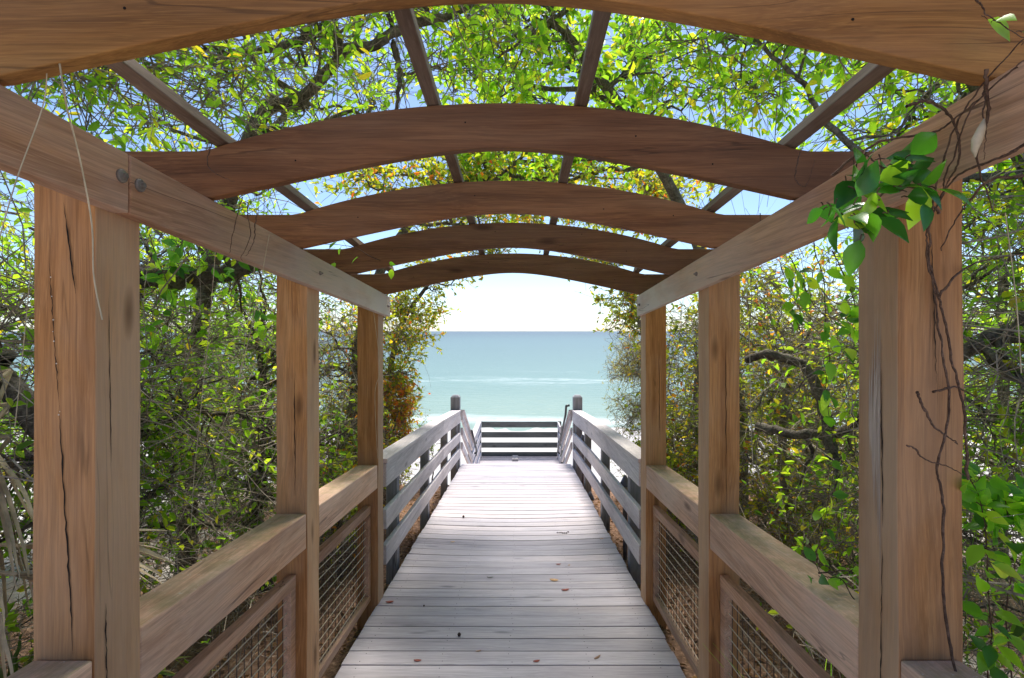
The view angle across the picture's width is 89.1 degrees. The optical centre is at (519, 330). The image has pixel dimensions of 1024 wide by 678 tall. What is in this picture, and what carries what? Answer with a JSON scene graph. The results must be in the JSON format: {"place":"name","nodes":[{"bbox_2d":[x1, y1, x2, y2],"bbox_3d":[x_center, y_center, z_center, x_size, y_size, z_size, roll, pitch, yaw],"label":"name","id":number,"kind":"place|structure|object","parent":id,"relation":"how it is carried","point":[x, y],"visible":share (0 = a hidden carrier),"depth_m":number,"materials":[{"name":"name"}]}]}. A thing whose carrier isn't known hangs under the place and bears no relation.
{"place":"outdoors","nodes":[
{"label":"outdoors","id":0,"kind":"place"},
{"bbox_2d":[0,427,1023,677],"bbox_3d":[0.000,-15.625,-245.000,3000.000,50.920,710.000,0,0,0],"label":"ground","id":1,"kind":"structure","parent":0,"point":[340,657],"depth_m":3.79,"materials":[{"name":"brown plant"}]},
{"bbox_2d":[0,347,32,677],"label":"palmetto","id":2,"kind":"object","parent":1,"relation":"on","point":[5,515],"visible":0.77,"depth_m":1.76,"materials":[{"name":"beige plant"}]},
{"bbox_2d":[0,172,33,547],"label":"scrub oak","id":3,"kind":"object","parent":1,"relation":"on","point":[15,223],"visible":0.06,"depth_m":2.88,"materials":[{"name":"green plant"}]},
{"bbox_2d":[0,373,199,542],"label":"palmetto","id":4,"kind":"object","parent":1,"relation":"on","point":[28,487],"visible":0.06,"depth_m":2.51,"materials":[{"name":"green plant"}]},
{"bbox_2d":[0,139,204,667],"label":"scrub oak","id":5,"kind":"object","parent":1,"relation":"on","point":[25,406],"visible":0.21,"depth_m":1.91,"materials":[{"name":"green plant"}]},
{"bbox_2d":[0,529,218,677],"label":"palmetto","id":6,"kind":"object","parent":1,"relation":"on","point":[142,551],"visible":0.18,"depth_m":1.93,"materials":[{"name":"green plant"}]},
{"bbox_2d":[0,145,256,577],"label":"scrub oak","id":7,"kind":"object","parent":1,"relation":"on","point":[16,238],"visible":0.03,"depth_m":4.09,"materials":[{"name":"green plant"}]},
{"bbox_2d":[0,139,337,677],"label":"scrub oak","id":8,"kind":"object","parent":1,"relation":"on","point":[204,278],"visible":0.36,"depth_m":2.64,"materials":[{"name":"green plant"}]},
{"bbox_2d":[140,234,275,341],"bbox_3d":[-1.423,-0.206,2.356,0.626,0.513,0.214,0,0,-15],"label":"vine","id":9,"kind":"object","parent":8,"relation":"attached to","point":[175,256],"visible":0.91,"depth_m":2.35,"materials":[{"name":"green plant"}]},
{"bbox_2d":[143,308,275,476],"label":"scrub oak","id":10,"kind":"object","parent":1,"relation":"on","point":[213,353],"visible":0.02,"depth_m":7.68,"materials":[{"name":"green plant"}]},
{"bbox_2d":[140,252,328,503],"bbox_3d":[-3.513,0.385,6.393,2.488,3.634,2.754,0,0,0],"label":"scrub oak","id":11,"kind":"object","parent":1,"relation":"on","point":[227,352],"visible":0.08,"depth_m":6.14,"materials":[{"name":"green plant"}]},
{"bbox_2d":[140,190,389,624],"bbox_3d":[-2.023,0.521,4.068,1.888,3.180,2.195,0,0,10],"label":"scrub oak","id":12,"kind":"object","parent":1,"relation":"on","point":[262,361],"visible":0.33,"depth_m":3.94,"materials":[{"name":"green plant"}]},
{"bbox_2d":[0,4,638,574],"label":"oak tree","id":13,"kind":"object","parent":1,"relation":"on","point":[320,38],"visible":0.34,"depth_m":2.64,"materials":[{"name":"green plant"}]},
{"bbox_2d":[229,271,439,537],"bbox_3d":[-1.931,0.658,5.718,2.237,3.103,2.477,0,0,0],"label":"scrub oak","id":14,"kind":"object","parent":1,"relation":"on","point":[353,344],"visible":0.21,"depth_m":5.46,"materials":[{"name":"green plant"}]},
{"bbox_2d":[319,422,416,578],"bbox_3d":[-1.528,1.512,4.732,0.855,1.273,2.059,0,0,0],"label":"shrub","id":15,"kind":"object","parent":1,"relation":"on","point":[339,523],"visible":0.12,"depth_m":4.38,"materials":[{"name":"green plant"}]},
{"bbox_2d":[319,353,438,485],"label":"scrub oak","id":16,"kind":"object","parent":1,"relation":"on","point":[407,473],"visible":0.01,"depth_m":7.35,"materials":[{"name":"green plant"}]},
{"bbox_2d":[383,364,423,440],"bbox_3d":[-1.423,1.303,5.965,0.583,1.858,0.974,0,0,0],"label":"shrub","id":17,"kind":"object","parent":1,"relation":"on","point":[402,392],"visible":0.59,"depth_m":5.85,"materials":[{"name":"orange plant"}]},
{"bbox_2d":[412,418,439,480],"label":"shrub","id":18,"kind":"object","parent":1,"relation":"on","point":[432,446],"visible":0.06,"depth_m":7.68,"materials":[{"name":"green plant"}]},
{"bbox_2d":[383,248,511,507],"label":"scrub oak","id":19,"kind":"object","parent":1,"relation":"on","point":[412,308],"visible":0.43,"depth_m":6.16,"materials":[{"name":"green plant"}]},
{"bbox_2d":[335,464,685,677],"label":"boardwalk","id":20,"kind":"structure","parent":1,"relation":"on","point":[518,613],"depth_m":3.63,"materials":[{"name":"grey wood"}]},
{"bbox_2d":[383,410,460,583],"bbox_3d":[-1.021,2.004,6.067,0.144,2.171,4.665,0,0,0],"label":"boardwalk railing","id":21,"kind":"object","parent":20,"relation":"attached to","point":[400,456],"visible":0.75,"depth_m":4.81,"materials":[{"name":"grey wood"}]},
{"bbox_2d":[451,395,477,471],"bbox_3d":[-0.948,2.074,9.443,0.221,2.065,2.093,0,0,4],"label":"stair railing","id":22,"kind":"object","parent":20,"relation":"attached to","point":[456,405],"visible":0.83,"depth_m":8.75,"materials":[{"name":"wood"}]},
{"bbox_2d":[557,395,581,469],"bbox_3d":[0.884,2.074,9.447,0.267,2.065,2.083,0,0,0],"label":"stair railing","id":23,"kind":"object","parent":20,"relation":"attached to","point":[577,405],"visible":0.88,"depth_m":8.88,"materials":[{"name":"wood"}]},
{"bbox_2d":[0,0,1023,677],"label":"pergola","id":24,"kind":"object","parent":1,"relation":"on","point":[96,614],"visible":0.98,"depth_m":1.42,"materials":[{"name":"brown wood"}]},
{"bbox_2d":[14,256,31,426],"bbox_3d":[-1.240,0.025,1.300,0.045,0.427,0.002,0,0,0],"label":"tendril","id":25,"kind":"object","parent":24,"relation":"hanging from","point":[23,341],"visible":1,"depth_m":1.30},
{"bbox_2d":[0,73,46,237],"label":"tendril","id":26,"kind":"object","parent":24,"relation":"hanging from","point":[24,157],"visible":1,"depth_m":0.93},
{"bbox_2d":[59,63,102,319],"bbox_3d":[-0.857,-0.244,1.013,0.015,0.440,0.258,0,0,-26],"label":"tendril","id":27,"kind":"object","parent":24,"relation":"hanging from","point":[64,95],"visible":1,"depth_m":1.05},
{"bbox_2d":[191,252,215,527],"bbox_3d":[-1.148,0.267,1.913,0.037,1.098,0.528,0,0,-40],"label":"tendril","id":28,"kind":"object","parent":24,"relation":"hanging from","point":[202,390],"visible":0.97,"depth_m":2.06},
{"bbox_2d":[176,234,269,526],"bbox_3d":[-1.102,0.258,1.993,0.810,1.150,0.111,0,0,38],"label":"tendril","id":29,"kind":"object","parent":24,"relation":"hanging from","point":[239,377],"visible":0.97,"depth_m":2.06},
{"bbox_2d":[205,267,254,522],"bbox_3d":[-1.135,0.268,2.064,0.476,1.085,0.038,0,0,39],"label":"tendril","id":30,"kind":"object","parent":24,"relation":"hanging from","point":[236,390],"visible":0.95,"depth_m":2.02},
{"bbox_2d":[207,143,257,260],"bbox_3d":[-0.863,-0.383,1.568,0.095,0.330,0.112,0,0,0],"label":"vine","id":31,"kind":"object","parent":24,"relation":"hanging from","point":[238,211],"visible":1,"depth_m":1.62,"materials":[{"name":"brown plant"}]},
{"bbox_2d":[324,308,335,452],"bbox_3d":[-0.992,0.258,2.760,0.031,0.799,0.143,0,0,-45],"label":"tendril","id":32,"kind":"object","parent":24,"relation":"hanging from","point":[331,378],"visible":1,"depth_m":2.80},
{"bbox_2d":[336,304,352,450],"bbox_3d":[-0.976,0.250,2.900,0.098,0.863,0.002,0,0,0],"label":"tendril","id":33,"kind":"object","parent":24,"relation":"hanging from","point":[346,374],"visible":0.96,"depth_m":2.90},
{"bbox_2d":[324,242,394,278],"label":"vine","id":34,"kind":"object","parent":24,"relation":"hanging from","point":[391,273],"visible":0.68,"depth_m":2.72,"materials":[{"name":"green plant"}]},
{"bbox_2d":[373,311,379,458],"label":"tendril","id":35,"kind":"object","parent":24,"relation":"hanging from","point":[376,383],"visible":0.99,"depth_m":3.40},
{"bbox_2d":[745,279,752,461],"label":"tendril","id":36,"kind":"object","parent":24,"relation":"hanging from","point":[750,374],"visible":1,"depth_m":2.00},
{"bbox_2d":[759,152,814,261],"bbox_3d":[0.854,-0.371,1.647,0.083,0.293,0.311,0,0,7],"label":"vine","id":37,"kind":"object","parent":24,"relation":"attached to","point":[797,182],"visible":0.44,"depth_m":1.50,"materials":[{"name":"brown plant"}]},
{"bbox_2d":[803,546,858,599],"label":"vine","id":38,"kind":"object","parent":24,"relation":"on","point":[835,582],"visible":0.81,"depth_m":1.53,"materials":[{"name":"green plant"}]},
{"bbox_2d":[807,39,1023,671],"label":"vine","id":39,"kind":"object","parent":24,"relation":"attached to","point":[899,173],"visible":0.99,"depth_m":0.99,"materials":[{"name":"green plant"}]},
{"bbox_2d":[906,445,1023,677],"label":"vine","id":40,"kind":"object","parent":24,"relation":"attached to","point":[981,495],"visible":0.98,"depth_m":1.35,"materials":[{"name":"green plant"}]},
{"bbox_2d":[971,90,986,158],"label":"vine","id":41,"kind":"object","parent":24,"relation":"hanging from","point":[978,136],"visible":0.98,"depth_m":0.87,"materials":[{"name":"beige plant"}]},
{"bbox_2d":[975,0,1023,44],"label":"vine","id":42,"kind":"object","parent":24,"relation":"attached to","point":[999,25],"visible":1,"depth_m":0.86,"materials":[{"name":"green plant"}]},
{"bbox_2d":[1005,213,1021,372],"bbox_3d":[1.140,-0.087,1.200,0.039,0.369,0.002,0,0,0],"label":"tendril","id":43,"kind":"object","parent":24,"relation":"hanging from","point":[1015,292],"visible":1,"depth_m":1.20},
{"bbox_2d":[0,59,1023,677],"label":"trees","id":44,"kind":"object","parent":1,"relation":"on","point":[758,369],"visible":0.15,"depth_m":2.97,"materials":[{"name":"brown plant"}]},
{"bbox_2d":[782,242,858,565],"bbox_3d":[1.217,0.291,2.054,0.362,1.428,0.235,0,0,0],"label":"vine","id":45,"kind":"object","parent":44,"relation":"attached to","point":[849,313],"visible":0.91,"depth_m":2.05,"materials":[{"name":"green plant"}]},
{"bbox_2d":[310,93,724,462],"bbox_3d":[0.177,-0.023,5.760,4.414,4.560,3.376,0,0,0],"label":"oak tree","id":46,"kind":"object","parent":1,"relation":"on","point":[656,188],"visible":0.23,"depth_m":5.03,"materials":[{"name":"green plant"}]},
{"bbox_2d":[479,456,562,463],"bbox_3d":[0.000,4.130,11.807,2.040,2.000,2.814,0,0,0],"label":"landing","id":47,"kind":"object","parent":1,"relation":"on","point":[521,460],"visible":0.1,"depth_m":12.57,"materials":[{"name":"grey wood"}]},
{"bbox_2d":[468,420,564,463],"bbox_3d":[0.013,2.827,11.740,2.127,1.207,2.600,0,0,0],"label":"landing railing","id":48,"kind":"object","parent":47,"relation":"attached to","point":[477,432],"visible":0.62,"depth_m":13.00,"materials":[{"name":"grey wood"}]},
{"bbox_2d":[350,4,800,519],"bbox_3d":[0.546,-0.334,3.801,3.509,5.050,5.119,0,0,0],"label":"oak tree","id":49,"kind":"object","parent":1,"relation":"on","point":[606,79],"visible":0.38,"depth_m":3.54,"materials":[{"name":"green plant"}]},
{"bbox_2d":[580,435,583,486],"bbox_3d":[0.946,1.986,7.750,0.108,0.887,0.108,0,0,0],"label":"railing post","id":50,"kind":"object","parent":1,"relation":"on","point":[582,438],"visible":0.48,"depth_m":7.73,"materials":[{"name":"grey wood"}]},
{"bbox_2d":[588,491,594,501],"bbox_3d":[0.900,2.176,6.600,0.108,0.280,0.108,0,0,0],"label":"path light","id":51,"kind":"object","parent":1,"relation":"on","point":[590,495],"visible":0.48,"depth_m":6.58,"materials":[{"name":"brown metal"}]},
{"bbox_2d":[572,410,640,584],"bbox_3d":[0.924,2.004,6.067,0.144,2.171,4.665,0,0,0],"label":"boardwalk railing","id":52,"kind":"object","parent":1,"relation":"on","point":[623,453],"visible":0.77,"depth_m":4.81,"materials":[{"name":"grey wood"}]},
{"bbox_2d":[560,253,667,511],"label":"scrub oak","id":53,"kind":"object","parent":1,"relation":"on","point":[632,317],"visible":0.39,"depth_m":6.18,"materials":[{"name":"green plant"}]},
{"bbox_2d":[620,475,627,559],"bbox_3d":[0.965,1.752,4.750,0.108,0.875,0.108,0,0,0],"label":"railing post","id":54,"kind":"object","parent":1,"relation":"on","point":[624,482],"visible":0.46,"depth_m":4.73,"materials":[{"name":"grey wood"}]},
{"bbox_2d":[599,315,695,476],"bbox_3d":[1.822,1.017,6.891,1.535,2.579,1.930,0,0,0],"label":"cedar shrub","id":55,"kind":"object","parent":1,"relation":"on","point":[633,361],"visible":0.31,"depth_m":6.78,"materials":[{"name":"green plant"}]},
{"bbox_2d":[633,423,697,543],"bbox_3d":[1.538,1.543,5.295,0.896,1.277,1.671,0,0,0],"label":"shrub","id":56,"kind":"object","parent":1,"relation":"on","point":[673,463],"visible":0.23,"depth_m":4.95,"materials":[{"name":"green plant"}]},
{"bbox_2d":[614,279,792,514],"bbox_3d":[2.090,0.803,5.679,2.044,2.848,2.280,0,0,0],"label":"scrub oak","id":57,"kind":"object","parent":1,"relation":"on","point":[669,407],"visible":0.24,"depth_m":5.49,"materials":[{"name":"green plant"}]},
{"bbox_2d":[666,208,858,588],"bbox_3d":[2.102,0.589,4.174,1.953,3.070,2.545,0,0,0],"label":"scrub oak","id":58,"kind":"object","parent":1,"relation":"on","point":[746,445],"visible":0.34,"depth_m":4.04,"materials":[{"name":"green plant"}]},
{"bbox_2d":[687,240,858,508],"bbox_3d":[3.503,0.511,6.044,2.606,3.298,2.604,0,0,-37],"label":"scrub oak","id":59,"kind":"object","parent":1,"relation":"on","point":[823,268],"visible":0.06,"depth_m":5.88,"materials":[{"name":"green plant"}]},
{"bbox_2d":[740,300,854,471],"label":"scrub oak","id":60,"kind":"object","parent":1,"relation":"on","point":[807,384],"depth_m":7.84,"materials":[{"name":"green plant"}]},
{"bbox_2d":[578,9,1023,300],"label":"oak tree","id":61,"kind":"object","parent":1,"relation":"on","point":[749,90],"visible":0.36,"depth_m":2.60,"materials":[{"name":"green plant"}]},
{"bbox_2d":[703,530,1022,677],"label":"grass","id":62,"kind":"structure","parent":1,"relation":"on","point":[967,635],"depth_m":2.00,"materials":[{"name":"green plant"}]},
{"bbox_2d":[739,169,1023,677],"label":"scrub oak","id":63,"kind":"object","parent":1,"relation":"on","point":[830,449],"visible":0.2,"depth_m":2.71,"materials":[{"name":"green plant"}]},
{"bbox_2d":[800,159,1023,597],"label":"scrub oak","id":64,"kind":"object","parent":1,"relation":"on","point":[1000,321],"visible":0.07,"depth_m":3.85,"materials":[{"name":"green plant"}]},
{"bbox_2d":[919,81,1023,677],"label":"scrub oak","id":65,"kind":"object","parent":1,"relation":"on","point":[989,355],"visible":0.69,"depth_m":1.97,"materials":[{"name":"green plant"}]},
{"bbox_2d":[0,5,1023,330],"label":"sky","id":66,"kind":"structure","parent":0,"point":[504,301],"materials":[{"name":"blue"}]},
{"bbox_2d":[2,331,1023,430],"bbox_3d":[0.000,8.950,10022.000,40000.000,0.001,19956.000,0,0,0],"label":"sea","id":67,"kind":"structure","parent":0,"point":[516,375],"depth_m":106.99,"materials":[{"name":"liquid"}]}
]}

